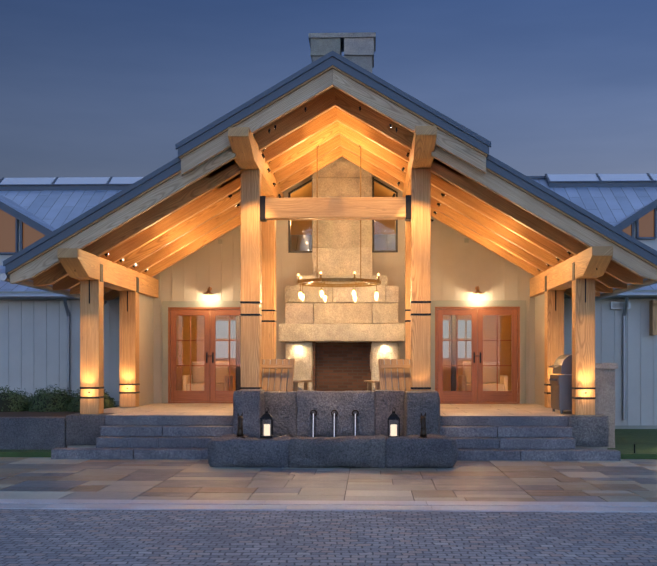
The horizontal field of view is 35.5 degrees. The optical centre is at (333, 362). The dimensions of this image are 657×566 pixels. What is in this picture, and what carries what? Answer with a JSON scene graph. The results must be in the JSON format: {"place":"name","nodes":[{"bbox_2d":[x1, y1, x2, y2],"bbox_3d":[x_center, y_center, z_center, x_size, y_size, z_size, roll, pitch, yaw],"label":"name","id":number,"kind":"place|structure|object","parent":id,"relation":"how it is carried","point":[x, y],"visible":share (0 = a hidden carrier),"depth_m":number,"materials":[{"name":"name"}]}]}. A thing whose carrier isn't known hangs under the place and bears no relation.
{"place":"outdoors","nodes":[
{"label":"outdoors","id":0,"kind":"place"},
{"bbox_2d":[0,449,50,456],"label":"lawn","id":1,"kind":"structure","parent":0,"point":[22,453],"depth_m":17.52,"materials":[{"name":"green plant"}]},
{"bbox_2d":[0,406,117,416],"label":"planter soil","id":2,"kind":"structure","parent":0,"point":[33,414],"depth_m":19.93,"materials":[{"name":"brown soil"}]},
{"bbox_2d":[0,384,117,411],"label":"boxwood hedge","id":3,"kind":"object","parent":2,"relation":"on","point":[49,401],"visible":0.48,"depth_m":21.11,"materials":[{"name":"green plant"}]},
{"bbox_2d":[0,509,656,565],"bbox_3d":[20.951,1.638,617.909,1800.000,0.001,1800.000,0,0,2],"label":"ground cobbles","id":4,"kind":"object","parent":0,"point":[42,537],"depth_m":9.53,"materials":[{"name":"stone"}]},
{"bbox_2d":[0,299,656,424],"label":"wing walls","id":5,"kind":"structure","parent":4,"relation":"on","point":[33,345],"depth_m":24.06,"materials":[{"name":"white wood"}]},
{"bbox_2d":[0,269,69,291],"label":"roof","id":6,"kind":"structure","parent":5,"relation":"on","point":[6,286],"depth_m":24.32,"materials":[{"name":"metal"}]},
{"bbox_2d":[0,190,311,268],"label":"roof","id":7,"kind":"structure","parent":5,"relation":"on","point":[56,209],"depth_m":29.81,"materials":[{"name":"metal"}]},
{"bbox_2d":[0,195,55,264],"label":"dormer","id":8,"kind":"object","parent":7,"relation":"on","point":[20,214],"depth_m":26.08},
{"bbox_2d":[0,176,545,179],"bbox_3d":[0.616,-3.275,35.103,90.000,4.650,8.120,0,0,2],"label":"ridge cap","id":9,"kind":"object","parent":7,"relation":"on","point":[537,177],"depth_m":30.85,"materials":[{"name":"grey metal"}]},
{"bbox_2d":[0,273,656,419],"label":"gutters and downspouts","id":10,"kind":"object","parent":5,"relation":"attached to","point":[64,295],"visible":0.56,"depth_m":23.55,"materials":[{"name":"silver metal"}]},
{"bbox_2d":[0,290,656,428],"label":"wing trim","id":11,"kind":"structure","parent":5,"relation":"attached to","point":[617,426],"depth_m":23.60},
{"bbox_2d":[374,179,656,249],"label":"roof","id":12,"kind":"structure","parent":5,"relation":"on","point":[612,205],"depth_m":29.28,"materials":[{"name":"metal"}]},
{"bbox_2d":[0,173,656,190],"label":"skylight curbs","id":13,"kind":"structure","parent":12,"relation":"on","point":[52,186],"depth_m":30.70,"materials":[{"name":"grey metal"}]},
{"bbox_2d":[0,174,656,183],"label":"skylight glass","id":14,"kind":"object","parent":13,"relation":"on","point":[552,177],"visible":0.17,"depth_m":30.88,"materials":[{"name":"grey"}]},
{"bbox_2d":[613,199,656,250],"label":"dormer","id":15,"kind":"object","parent":12,"relation":"on","point":[632,219],"depth_m":25.52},
{"bbox_2d":[610,302,630,308],"bbox_3d":[6.594,-1.302,23.613,0.450,0.160,0.070,0,0,2],"label":"wall lamp","id":16,"kind":"object","parent":5,"relation":"attached to","point":[611,305],"visible":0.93,"depth_m":23.58,"materials":[{"name":"silver metal"}]},
{"bbox_2d":[613,303,628,307],"bbox_3d":[6.593,-1.302,23.576,0.370,0.100,0.001,0,0,2],"label":"lamp lens","id":17,"kind":"object","parent":16,"relation":"attached to","point":[618,305],"depth_m":23.58,"materials":[{"name":"glass"}]},
{"bbox_2d":[613,278,656,289],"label":"roof","id":18,"kind":"structure","parent":5,"relation":"on","point":[652,287],"depth_m":23.66,"materials":[{"name":"metal"}]},
{"bbox_2d":[649,300,656,335],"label":"wall lantern","id":19,"kind":"object","parent":5,"relation":"attached to","point":[652,317],"visible":1,"depth_m":23.35,"materials":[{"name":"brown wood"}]},
{"bbox_2d":[0,499,656,512],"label":"kerb edging","id":20,"kind":"object","parent":4,"relation":"on","point":[305,505],"visible":1,"depth_m":11.60,"materials":[{"name":"grey concrete"}]},
{"bbox_2d":[0,457,656,501],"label":"flagstone terrace","id":21,"kind":"structure","parent":0,"point":[628,480],"depth_m":13.96,"materials":[{"name":"grey stone"}]},
{"bbox_2d":[66,413,113,444],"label":"post plinth","id":22,"kind":"structure","parent":21,"relation":"on","point":[83,429],"depth_m":17.99,"materials":[{"name":"stone"}]},
{"bbox_2d":[33,87,642,414],"bbox_3d":[0.085,-1.945,19.883,10.680,5.767,6.780,0,0,2],"label":"timber frame","id":23,"kind":"object","parent":22,"relation":"on","point":[334,123],"visible":0.81,"depth_m":18.26,"materials":[{"name":"brown wood"}]},
{"bbox_2d":[8,65,656,280],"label":"porch roof deck","id":24,"kind":"structure","parent":23,"relation":"on","point":[283,96],"depth_m":16.86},
{"bbox_2d":[80,195,595,398],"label":"metal brackets","id":25,"kind":"object","parent":23,"relation":"attached to","point":[263,218],"visible":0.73,"depth_m":18.16,"materials":[{"name":"black metal"}]},
{"bbox_2d":[297,145,380,294],"bbox_3d":[0.097,-2.816,20.222,1.665,2.908,1.665,0,0,2],"label":"chandelier","id":26,"kind":"object","parent":23,"relation":"hanging from","point":[321,282],"visible":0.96,"depth_m":20.20,"materials":[{"name":"gold metal"}]},
{"bbox_2d":[299,290,377,301],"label":"chandelier shades","id":27,"kind":"object","parent":26,"relation":"attached to","point":[301,296],"visible":1,"depth_m":19.91,"materials":[{"name":"white glass"}]},
{"bbox_2d":[104,106,597,271],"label":"ceiling spotlights","id":28,"kind":"object","parent":23,"relation":"on","point":[398,183],"visible":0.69,"depth_m":18.57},
{"bbox_2d":[51,415,232,459],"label":"granite steps","id":29,"kind":"structure","parent":21,"relation":"on","point":[186,440],"depth_m":17.46,"materials":[{"name":"grey stone"}]},
{"bbox_2d":[207,434,457,467],"bbox_3d":[-0.008,1.404,16.487,3.896,0.542,1.657,0,0,2],"label":"fountain basin","id":30,"kind":"object","parent":21,"relation":"on","point":[374,451],"visible":0.92,"depth_m":15.72,"materials":[{"name":"grey stone"}]},
{"bbox_2d":[236,412,245,437],"bbox_3d":[-1.456,0.989,16.043,0.166,0.420,0.240,0,0,-31],"label":"figurine","id":31,"kind":"object","parent":30,"relation":"in","point":[240,433],"visible":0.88,"depth_m":16.02,"materials":[{"name":"brown metal"}]},
{"bbox_2d":[260,407,273,437],"bbox_3d":[-1.050,0.946,16.040,0.194,0.476,0.194,0,0,2],"label":"lantern","id":32,"kind":"object","parent":30,"relation":"on","point":[267,415],"depth_m":15.96,"materials":[{"name":"black metal"}]},
{"bbox_2d":[264,424,269,435],"bbox_3d":[-1.050,1.060,16.040,0.099,0.174,0.099,0,0,2],"label":"candle","id":33,"kind":"object","parent":32,"relation":"in","point":[267,431],"depth_m":16.00,"materials":[{"name":"white wax"}]},
{"bbox_2d":[387,408,399,437],"bbox_3d":[0.929,0.946,15.971,0.194,0.476,0.194,0,0,2],"label":"lantern","id":34,"kind":"object","parent":30,"relation":"in","point":[393,416],"depth_m":15.89,"materials":[{"name":"black metal"}]},
{"bbox_2d":[390,424,396,435],"bbox_3d":[0.929,1.060,15.971,0.099,0.174,0.099,0,0,2],"label":"candle","id":35,"kind":"object","parent":34,"relation":"in","point":[393,430],"depth_m":15.93,"materials":[{"name":"white wax"}]},
{"bbox_2d":[418,412,427,437],"bbox_3d":[1.388,0.989,15.936,0.169,0.420,0.257,0,0,2],"label":"figurine","id":36,"kind":"object","parent":30,"relation":"in","point":[423,433],"visible":0.81,"depth_m":15.92,"materials":[{"name":"brown metal"}]},
{"bbox_2d":[249,467,465,500],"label":"paving joints","id":37,"kind":"object","parent":21,"relation":"attached to","point":[347,483],"depth_m":13.92,"materials":[{"name":"grey concrete"}]},
{"bbox_2d":[0,417,66,449],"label":"stone retaining wall","id":38,"kind":"structure","parent":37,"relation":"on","point":[32,433],"depth_m":18.04,"materials":[{"name":"grey stone"}]},
{"bbox_2d":[440,416,620,460],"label":"granite steps","id":39,"kind":"structure","parent":21,"relation":"on","point":[475,438],"depth_m":17.25,"materials":[{"name":"grey stone"}]},
{"bbox_2d":[0,0,656,178],"label":"sky","id":40,"kind":"structure","parent":0,"point":[89,88],"materials":[{"name":"blue"}]},
{"bbox_2d":[3,51,656,273],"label":"roof edge","id":41,"kind":"object","parent":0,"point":[376,83],"visible":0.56,"depth_m":16.81,"materials":[{"name":"grey metal"}]},
{"bbox_2d":[10,68,656,283],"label":"barge rafters","id":42,"kind":"object","parent":41,"relation":"on","point":[217,153],"visible":0.88,"depth_m":16.92,"materials":[{"name":"wood"}]},
{"bbox_2d":[309,32,375,274],"bbox_3d":[0.196,-4.577,23.081,1.480,5.329,1.060,0,0,2],"label":"chimney stack","id":43,"kind":"object","parent":41,"relation":"on","point":[338,247],"visible":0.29,"depth_m":22.62,"materials":[{"name":"stone"}]},
{"bbox_3d":[0.181,0.888,22.641,2.600,0.100,1.240,0,0,2],"label":"fireplace hearth","id":44,"kind":"object","parent":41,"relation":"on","visible":0},
{"bbox_2d":[279,275,404,390],"bbox_3d":[0.180,-0.483,22.710,2.767,2.868,1.207,0,0,2],"label":"fireplace surround","id":45,"kind":"object","parent":44,"relation":"on","point":[339,315],"visible":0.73,"depth_m":22.33,"materials":[{"name":"beige stone"}]},
{"bbox_2d":[312,342,371,390],"bbox_3d":[0.190,0.246,22.891,1.310,1.385,0.740,0,0,2],"label":"fireplace opening","id":46,"kind":"object","parent":44,"relation":"on","point":[341,366],"visible":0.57,"depth_m":23.13,"materials":[{"name":"brown brick"}]},
{"bbox_2d":[232,389,439,438],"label":"fountain wall","id":47,"kind":"structure","parent":0,"point":[289,412],"depth_m":17.69,"materials":[{"name":"grey stone"}]},
{"bbox_2d":[310,410,358,415],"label":"water spouts","id":48,"kind":"object","parent":47,"relation":"attached to","point":[334,412],"visible":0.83,"depth_m":17.66,"materials":[{"name":"metal"}]},
{"bbox_2d":[312,413,355,436],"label":"fountain streams","id":49,"kind":"object","parent":48,"relation":"hanging from","point":[334,424],"visible":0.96,"depth_m":17.53,"materials":[{"name":"liquid"}]},
{"bbox_2d":[67,403,606,449],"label":"porch floor","id":50,"kind":"structure","parent":0,"point":[445,409],"depth_m":19.89,"materials":[{"name":"beige stone"}]},
{"bbox_2d":[262,359,311,391],"bbox_3d":[-0.983,0.441,19.155,0.900,0.994,1.053,0,0,14],"label":"chair","id":51,"kind":"object","parent":50,"relation":"on","point":[292,385],"visible":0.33,"depth_m":18.75,"materials":[{"name":"brown wood"}]},
{"bbox_2d":[262,360,301,389],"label":"chair slat gaps","id":52,"kind":"object","parent":51,"relation":"on","point":[275,376],"visible":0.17,"depth_m":18.83,"materials":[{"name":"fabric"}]},
{"bbox_2d":[364,359,410,390],"bbox_3d":[1.100,0.441,19.082,0.900,0.994,1.053,0,0,-10],"label":"chair","id":53,"kind":"object","parent":50,"relation":"on","point":[388,366],"visible":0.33,"depth_m":18.68,"materials":[{"name":"brown wood"}]},
{"bbox_2d":[373,360,410,390],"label":"chair back gaps","id":54,"kind":"object","parent":53,"relation":"on","point":[397,375],"visible":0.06,"depth_m":18.74,"materials":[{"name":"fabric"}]},
{"bbox_2d":[549,354,571,413],"bbox_3d":[4.337,0.398,19.071,0.564,1.080,0.906,0,0,2],"label":"barbecue grill","id":55,"kind":"object","parent":50,"relation":"on","point":[561,393],"visible":0.71,"depth_m":18.65,"materials":[{"name":"silver metal"}]},
{"bbox_2d":[139,174,544,405],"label":"porch back wall","id":56,"kind":"structure","parent":0,"point":[461,269],"depth_m":23.22,"materials":[{"name":"beige paint"}]},
{"bbox_2d":[288,177,397,252],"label":"window frames","id":57,"kind":"structure","parent":56,"relation":"in","point":[310,181],"depth_m":23.22,"materials":[{"name":"black metal"}]},
{"bbox_2d":[291,184,395,249],"bbox_3d":[0.204,-3.334,23.300,2.480,1.704,0.001,0,0,2],"label":"window glass","id":58,"kind":"object","parent":57,"relation":"in","point":[375,222],"visible":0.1,"depth_m":23.27,"materials":[{"name":"glass"}]},
{"bbox_2d":[168,307,519,403],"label":"french doors","id":59,"kind":"structure","parent":56,"relation":"in","point":[476,394],"depth_m":23.20,"materials":[{"name":"brown wood"}]},
{"bbox_2d":[206,352,480,362],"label":"door handles","id":60,"kind":"object","parent":59,"relation":"attached to","point":[212,355],"depth_m":23.34,"materials":[{"name":"metal"}]},
{"bbox_2d":[176,315,511,390],"bbox_3d":[0.204,-0.205,23.305,7.622,1.716,0.001,0,0,2],"label":"door glass","id":61,"kind":"object","parent":59,"relation":"in","point":[443,360],"visible":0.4,"depth_m":23.23,"materials":[{"name":"clear glass"}]},
{"bbox_2d":[162,238,525,403],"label":"door casings","id":62,"kind":"structure","parent":56,"relation":"attached to","point":[521,304],"depth_m":23.17,"materials":[{"name":"paint"}]},
{"bbox_2d":[204,286,483,294],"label":"door sconces","id":63,"kind":"object","parent":56,"relation":"attached to","point":[477,288],"depth_m":23.13,"materials":[{"name":"white glass"}]},
{"bbox_2d":[176,181,511,390],"bbox_3d":[0.278,-1.887,25.429,8.900,5.650,4.080,0,0,2],"label":"interior shell","id":64,"kind":"object","parent":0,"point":[505,355],"depth_m":27.36},
{"bbox_2d":[216,320,470,357],"bbox_3d":[0.349,-0.612,27.448,7.200,1.000,0.001,0,0,2],"label":"interior window","id":65,"kind":"structure","parent":64,"relation":"in","point":[221,334],"depth_m":27.36,"materials":[{"name":"clear glass"}]},
{"bbox_2d":[216,319,470,358],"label":"window bars","id":66,"kind":"object","parent":65,"relation":"attached to","point":[465,338],"depth_m":27.31,"materials":[{"name":"wood"}]},
{"bbox_2d":[183,315,507,390],"bbox_3d":[0.274,-0.362,25.289,7.800,2.600,1.440,0,0,2],"label":"interior furniture","id":67,"kind":"object","parent":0,"point":[490,377],"depth_m":25.18,"materials":[{"name":"beige fabric"}]},
{"bbox_2d":[562,413,608,446],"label":"post plinth","id":68,"kind":"structure","parent":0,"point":[590,430],"depth_m":17.69,"materials":[{"name":"stone"}]},
{"bbox_2d":[595,363,617,447],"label":"stone pillar","id":69,"kind":"structure","parent":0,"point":[605,388],"depth_m":18.36,"materials":[{"name":"grey stone"}]},
{"bbox_2d":[607,429,656,458],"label":"lawn","id":70,"kind":"structure","parent":0,"point":[644,441],"depth_m":19.39,"materials":[{"name":"green plant"}]}
]}

